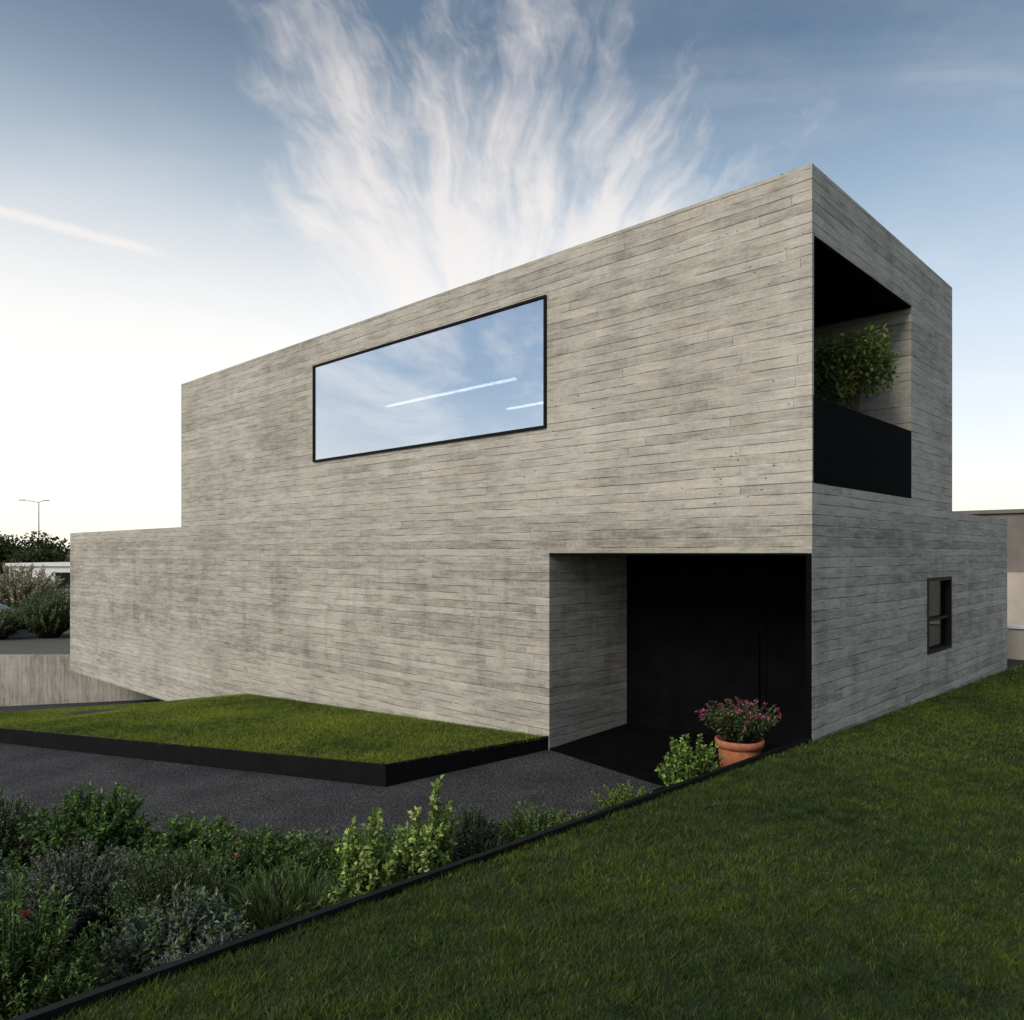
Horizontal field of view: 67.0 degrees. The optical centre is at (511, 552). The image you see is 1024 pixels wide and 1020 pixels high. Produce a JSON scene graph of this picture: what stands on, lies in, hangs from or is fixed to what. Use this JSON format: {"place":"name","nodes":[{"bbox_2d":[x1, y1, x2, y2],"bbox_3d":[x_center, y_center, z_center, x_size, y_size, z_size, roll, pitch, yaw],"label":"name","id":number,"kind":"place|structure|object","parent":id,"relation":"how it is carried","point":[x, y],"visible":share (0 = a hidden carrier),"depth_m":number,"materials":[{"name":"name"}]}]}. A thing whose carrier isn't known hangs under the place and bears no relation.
{"place":"outdoors","nodes":[
{"label":"outdoors","id":0,"kind":"place"},
{"bbox_2d":[0,555,69,653],"bbox_3d":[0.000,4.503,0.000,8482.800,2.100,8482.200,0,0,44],"label":"ground","id":1,"kind":"structure","parent":0,"point":[22,641],"depth_m":29.21,"materials":[{"name":"concrete"}]},
{"bbox_2d":[0,560,7,576],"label":"background tree","id":2,"kind":"object","parent":1,"relation":"on","point":[1,569],"visible":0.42,"depth_m":56.44,"materials":[{"name":"green plant"}]},
{"bbox_2d":[0,531,12,562],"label":"background tree","id":3,"kind":"object","parent":1,"relation":"on","point":[5,548],"visible":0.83,"depth_m":65.46,"materials":[{"name":"green plant"}]},
{"bbox_2d":[0,606,24,639],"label":"hedge bush","id":4,"kind":"object","parent":1,"relation":"on","point":[8,626],"visible":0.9,"depth_m":30.84,"materials":[{"name":"green plant"}]},
{"bbox_2d":[6,546,60,562],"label":"background tree","id":5,"kind":"object","parent":1,"relation":"on","point":[32,556],"visible":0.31,"depth_m":60.73,"materials":[{"name":"green plant"}]},
{"bbox_2d":[18,499,48,539],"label":"street lamp","id":6,"kind":"object","parent":1,"relation":"on","point":[38,510],"visible":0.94,"depth_m":69.96,"materials":[{"name":"metal"}]},
{"bbox_2d":[0,561,69,628],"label":"olive bush","id":7,"kind":"object","parent":1,"relation":"on","point":[20,585],"visible":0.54,"depth_m":34.78,"materials":[{"name":"green plant"}]},
{"bbox_2d":[0,530,69,568],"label":"background tree","id":8,"kind":"object","parent":1,"relation":"on","point":[39,544],"visible":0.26,"depth_m":68.02,"materials":[{"name":"green plant"}]},
{"bbox_2d":[6,588,69,637],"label":"hedge bush","id":9,"kind":"object","parent":1,"relation":"on","point":[48,617],"visible":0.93,"depth_m":31.02,"materials":[{"name":"green plant"}]},
{"bbox_2d":[9,566,69,597],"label":"walls","id":10,"kind":"structure","parent":1,"relation":"on","point":[49,570],"depth_m":50.00,"materials":[{"name":"white paint"}]},
{"bbox_2d":[5,562,69,565],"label":"roof","id":11,"kind":"structure","parent":10,"relation":"on","point":[50,564],"depth_m":49.85,"materials":[{"name":"white paint"}]},
{"bbox_2d":[55,572,69,588],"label":"windows","id":12,"kind":"structure","parent":10,"relation":"attached to","point":[65,576],"depth_m":49.97,"materials":[{"name":"black glass"}]},
{"bbox_2d":[0,654,157,705],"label":"retaining wall","id":13,"kind":"structure","parent":1,"relation":"on","point":[33,679],"depth_m":25.40,"materials":[{"name":"concrete"}]},
{"bbox_2d":[8,737,811,1019],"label":"lawn edging","id":14,"kind":"object","parent":1,"relation":"on","point":[53,1010],"visible":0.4,"depth_m":3.83,"materials":[{"name":"black metal"}]},
{"bbox_2d":[1007,628,1023,659],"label":"boundary wall","id":15,"kind":"structure","parent":1,"relation":"on","point":[1015,643],"depth_m":16.31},
{"bbox_2d":[1007,624,1023,628],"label":"coping","id":16,"kind":"object","parent":15,"relation":"on","point":[1015,626],"depth_m":16.31,"materials":[{"name":"white paint"}]},
{"bbox_2d":[0,699,662,840],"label":"driveway","id":17,"kind":"structure","parent":0,"point":[44,778],"depth_m":9.10,"materials":[{"name":"grey asphalt"}]},
{"bbox_2d":[0,693,545,765],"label":"island grass","id":18,"kind":"structure","parent":17,"relation":"on","point":[252,710],"depth_m":11.81,"materials":[{"name":"green plant"}]},
{"bbox_2d":[0,728,547,786],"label":"island edging","id":19,"kind":"object","parent":17,"relation":"on","point":[374,774],"visible":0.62,"depth_m":10.04,"materials":[{"name":"black metal"}]},
{"bbox_2d":[6,822,565,998],"bbox_3d":[-4.189,2.840,8.071,10.548,0.626,9.040,0,0,44],"label":"planting bed","id":20,"kind":"object","parent":17,"relation":"on","point":[98,956],"visible":0.05,"depth_m":5.41,"materials":[{"name":"soil"}]},
{"bbox_2d":[0,853,19,911],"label":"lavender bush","id":21,"kind":"object","parent":20,"relation":"on","point":[2,874],"visible":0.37,"depth_m":5.68,"materials":[{"name":"green plant"}]},
{"bbox_2d":[0,875,35,949],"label":"green shrub","id":22,"kind":"object","parent":20,"relation":"on","point":[8,897],"visible":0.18,"depth_m":4.79,"materials":[{"name":"green plant"}]},
{"bbox_2d":[0,784,42,871],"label":"santolina bush","id":23,"kind":"object","parent":20,"relation":"on","point":[10,837],"visible":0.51,"depth_m":6.51,"materials":[{"name":"green plant"}]},
{"bbox_2d":[0,849,47,909],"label":"shrub","id":24,"kind":"object","parent":20,"relation":"on","point":[17,865],"visible":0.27,"depth_m":6.14,"materials":[{"name":"green plant"}]},
{"bbox_2d":[0,869,112,1019],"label":"green shrub","id":25,"kind":"object","parent":20,"relation":"on","point":[29,979],"visible":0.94,"depth_m":4.01,"materials":[{"name":"green plant"}]},
{"bbox_2d":[0,834,143,954],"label":"lavender bush","id":26,"kind":"object","parent":20,"relation":"on","point":[82,883],"visible":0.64,"depth_m":5.42,"materials":[{"name":"green plant"}]},
{"bbox_2d":[9,781,164,869],"bbox_3d":[-3.604,2.414,6.603,1.001,0.849,1.074,0,0,27],"label":"laurel shrub","id":27,"kind":"object","parent":20,"relation":"on","point":[111,818],"visible":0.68,"depth_m":6.46,"materials":[{"name":"green plant"}]},
{"bbox_2d":[92,847,190,911],"bbox_3d":[-2.930,2.555,6.085,0.794,0.504,0.811,0,0,5],"label":"shrub","id":28,"kind":"object","parent":20,"relation":"on","point":[170,856],"visible":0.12,"depth_m":6.12,"materials":[{"name":"green plant"}]},
{"bbox_2d":[88,839,250,935],"bbox_3d":[-2.334,2.390,5.258,0.945,0.774,0.976,0,0,20],"label":"rosemary bush","id":29,"kind":"object","parent":20,"relation":"on","point":[165,884],"visible":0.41,"depth_m":5.25,"materials":[{"name":"green plant"}]},
{"bbox_2d":[111,811,240,881],"bbox_3d":[-2.821,2.519,6.616,0.949,0.564,0.966,0,0,24],"label":"laurel shrub","id":30,"kind":"object","parent":20,"relation":"on","point":[186,836],"visible":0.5,"depth_m":6.47,"materials":[{"name":"green plant"}]},
{"bbox_2d":[99,881,258,981],"bbox_3d":[-1.934,2.380,4.600,0.884,0.763,0.857,0,0,44],"label":"sage bush","id":31,"kind":"object","parent":20,"relation":"on","point":[183,930],"visible":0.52,"depth_m":4.52,"materials":[{"name":"green plant"}]},
{"bbox_2d":[144,934,231,970],"bbox_3d":[-1.669,2.409,4.069,0.902,0.675,0.878,0,0,44],"label":"silver artemisia","id":32,"kind":"object","parent":20,"relation":"on","point":[164,961],"visible":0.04,"depth_m":4.20,"materials":[{"name":"green plant"}]},
{"bbox_2d":[171,823,318,906],"bbox_3d":[-2.149,2.494,6.147,1.224,0.552,1.071,0,0,-25],"label":"flowering shrub","id":33,"kind":"object","parent":20,"relation":"on","point":[260,849],"visible":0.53,"depth_m":6.19,"materials":[{"name":"green plant"}]},
{"bbox_2d":[213,851,351,937],"bbox_3d":[-1.490,2.383,5.136,1.128,0.713,1.156,0,0,-3],"label":"tall grass tuft","id":34,"kind":"object","parent":20,"relation":"on","point":[270,907],"visible":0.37,"depth_m":5.11,"materials":[{"name":"green plant"}]},
{"bbox_2d":[25,813,578,987],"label":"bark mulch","id":35,"kind":"object","parent":20,"relation":"on","point":[121,933],"depth_m":5.59,"materials":[{"name":"brown wood"}]},
{"bbox_2d":[5,793,634,992],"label":"ground cover plants","id":36,"kind":"object","parent":20,"relation":"on","point":[312,839],"visible":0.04,"depth_m":6.48,"materials":[{"name":"green plant"}]},
{"bbox_2d":[292,832,400,887],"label":"shrub","id":37,"kind":"object","parent":20,"relation":"on","point":[333,859],"visible":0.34,"depth_m":6.23,"materials":[{"name":"green plant"}]},
{"bbox_2d":[317,860,377,907],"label":"variegated shrub","id":38,"kind":"object","parent":20,"relation":"on","point":[346,888],"visible":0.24,"depth_m":5.09,"materials":[{"name":"green plant"}]},
{"bbox_2d":[334,806,404,899],"bbox_3d":[-0.986,2.225,5.406,0.515,0.985,0.553,0,0,3],"label":"variegated shrub","id":39,"kind":"object","parent":20,"relation":"on","point":[371,858],"visible":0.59,"depth_m":5.33,"materials":[{"name":"green plant"}]},
{"bbox_2d":[380,821,446,882],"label":"variegated shrub","id":40,"kind":"object","parent":20,"relation":"on","point":[418,861],"visible":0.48,"depth_m":5.46,"materials":[{"name":"green plant"}]},
{"bbox_2d":[407,775,458,866],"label":"variegated shrub","id":41,"kind":"object","parent":20,"relation":"on","point":[445,843],"visible":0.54,"depth_m":5.74,"materials":[{"name":"green plant"}]},
{"bbox_2d":[443,801,506,863],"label":"santolina bush","id":42,"kind":"object","parent":20,"relation":"on","point":[470,837],"visible":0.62,"depth_m":6.23,"materials":[{"name":"green plant"}]},
{"bbox_2d":[495,802,569,844],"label":"shrub","id":43,"kind":"object","parent":20,"relation":"on","point":[524,828],"visible":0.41,"depth_m":6.61,"materials":[{"name":"green plant"}]},
{"bbox_2d":[559,808,594,822],"bbox_3d":[0.641,2.471,6.962,0.568,0.344,0.595,0,0,9],"label":"thyme cushion","id":44,"kind":"object","parent":20,"relation":"on","point":[573,816],"visible":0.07,"depth_m":7.05,"materials":[{"name":"green plant"}]},
{"bbox_2d":[588,780,651,808],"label":"shrub","id":45,"kind":"object","parent":20,"relation":"on","point":[619,798],"visible":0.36,"depth_m":7.42,"materials":[{"name":"green plant"}]},
{"bbox_2d":[654,733,724,786],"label":"pale leaf shrub","id":46,"kind":"object","parent":20,"relation":"on","point":[683,767],"visible":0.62,"depth_m":7.51,"materials":[{"name":"green plant"}]},
{"bbox_2d":[135,786,664,846],"bbox_3d":[-4.341,2.896,7.922,12.926,0.770,1.432,0,0,1],"label":"bed edging","id":47,"kind":"object","parent":17,"relation":"on","point":[405,836],"depth_m":7.45,"materials":[{"name":"black metal"}]},
{"bbox_2d":[0,0,1023,553],"label":"sky","id":48,"kind":"structure","parent":0,"point":[190,190],"materials":[{"name":"blue"}]},
{"bbox_2d":[50,659,1023,1019],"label":"lawn","id":49,"kind":"structure","parent":0,"point":[758,941],"depth_m":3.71,"materials":[{"name":"green plant"}]},
{"bbox_2d":[1007,572,1023,624],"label":"storey","id":50,"kind":"object","parent":49,"relation":"on","point":[1015,598],"depth_m":23.82,"materials":[{"name":"beige paint"}]},
{"bbox_2d":[969,513,1023,571],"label":"storey","id":51,"kind":"object","parent":50,"relation":"on","point":[1015,542],"depth_m":24.18,"materials":[{"name":"beige paint"}]},
{"bbox_2d":[952,509,1023,513],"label":"roof cap","id":52,"kind":"object","parent":51,"relation":"on","point":[994,511],"depth_m":24.51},
{"bbox_2d":[70,163,1006,749],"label":"walls","id":53,"kind":"structure","parent":0,"point":[434,581],"depth_m":10.92,"materials":[{"name":"concrete"}]},
{"bbox_2d":[312,295,546,461],"bbox_3d":[-1.532,-2.599,12.588,5.776,1.801,0.315,0,0,44],"label":"window frame","id":54,"kind":"object","parent":53,"relation":"attached to","point":[544,298],"visible":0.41,"depth_m":11.69,"materials":[{"name":"black metal"}]},
{"bbox_2d":[315,299,542,459],"bbox_3d":[-1.618,-2.599,12.498,5.700,1.725,0.015,0,0,44],"label":"window pane","id":55,"kind":"object","parent":54,"relation":"in","point":[480,376],"visible":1,"depth_m":12.05,"materials":[{"name":"glass"}]},
{"bbox_2d":[549,553,811,737],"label":"entrance trim","id":56,"kind":"structure","parent":53,"relation":"attached to","point":[809,644],"depth_m":8.02,"materials":[{"name":"black metal"}]},
{"bbox_2d":[627,555,806,745],"bbox_3d":[2.465,1.476,9.969,3.540,2.953,1.930,0,0,44],"label":"entrance lining","id":57,"kind":"object","parent":53,"relation":"attached to","point":[663,641],"visible":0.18,"depth_m":11.02,"materials":[{"name":"black metal"}]},
{"bbox_2d":[699,582,765,743],"bbox_3d":[2.997,1.528,10.571,1.000,2.250,0.017,0,0,44],"label":"entrance door","id":58,"kind":"structure","parent":57,"relation":"attached to","point":[732,619],"depth_m":10.57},
{"bbox_2d":[757,632,759,706],"bbox_3d":[3.271,1.553,10.264,0.020,1.000,0.050,0,0,44],"label":"door handle","id":59,"kind":"object","parent":58,"relation":"attached to","point":[758,643],"visible":0.93,"depth_m":10.25,"materials":[{"name":"black metal"}]},
{"bbox_2d":[813,396,910,497],"bbox_3d":[4.222,-1.179,9.183,0.020,0.896,3.198,0,0,44],"label":"balustrade","id":60,"kind":"object","parent":53,"relation":"on","point":[853,449],"visible":1,"depth_m":8.94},
{"bbox_2d":[815,239,909,326],"bbox_3d":[3.720,-2.012,9.684,1.410,2.570,3.170,0,0,44],"label":"balcony lining","id":61,"kind":"object","parent":53,"relation":"attached to","point":[845,290],"visible":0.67,"depth_m":9.76,"materials":[{"name":"black"}]},
{"bbox_2d":[814,235,911,395],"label":"balcony trim","id":62,"kind":"structure","parent":53,"relation":"attached to","point":[852,264],"depth_m":8.34,"materials":[{"name":"black metal"}]},
{"bbox_2d":[927,576,951,654],"bbox_3d":[6.167,0.891,11.350,0.212,1.073,1.196,0,0,44],"label":"window frame","id":63,"kind":"object","parent":53,"relation":"attached to","point":[947,618],"visible":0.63,"depth_m":11.68,"materials":[{"name":"black metal"}]},
{"bbox_2d":[929,581,943,647],"bbox_3d":[6.166,0.893,11.351,0.010,0.970,1.096,0,0,44],"label":"window pane","id":64,"kind":"structure","parent":63,"relation":"attached to","point":[936,609],"depth_m":11.48,"materials":[{"name":"grey glass"}]},
{"bbox_2d":[549,723,781,785],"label":"porch floor","id":65,"kind":"structure","parent":0,"point":[636,751],"depth_m":10.30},
{"bbox_2d":[695,696,781,766],"bbox_3d":[2.314,2.019,7.921,0.939,1.076,0.836,0,0,44],"label":"flower pot","id":66,"kind":"object","parent":65,"relation":"on","point":[740,740],"visible":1,"depth_m":7.78,"materials":[{"name":"ceramic"}]},
{"bbox_2d":[815,322,905,488],"bbox_3d":[4.292,-1.792,9.906,1.236,2.090,1.334,0,0,18],"label":"balcony tree","id":67,"kind":"object","parent":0,"point":[852,379],"visible":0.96,"depth_m":9.66,"materials":[{"name":"green plant"}]}
]}

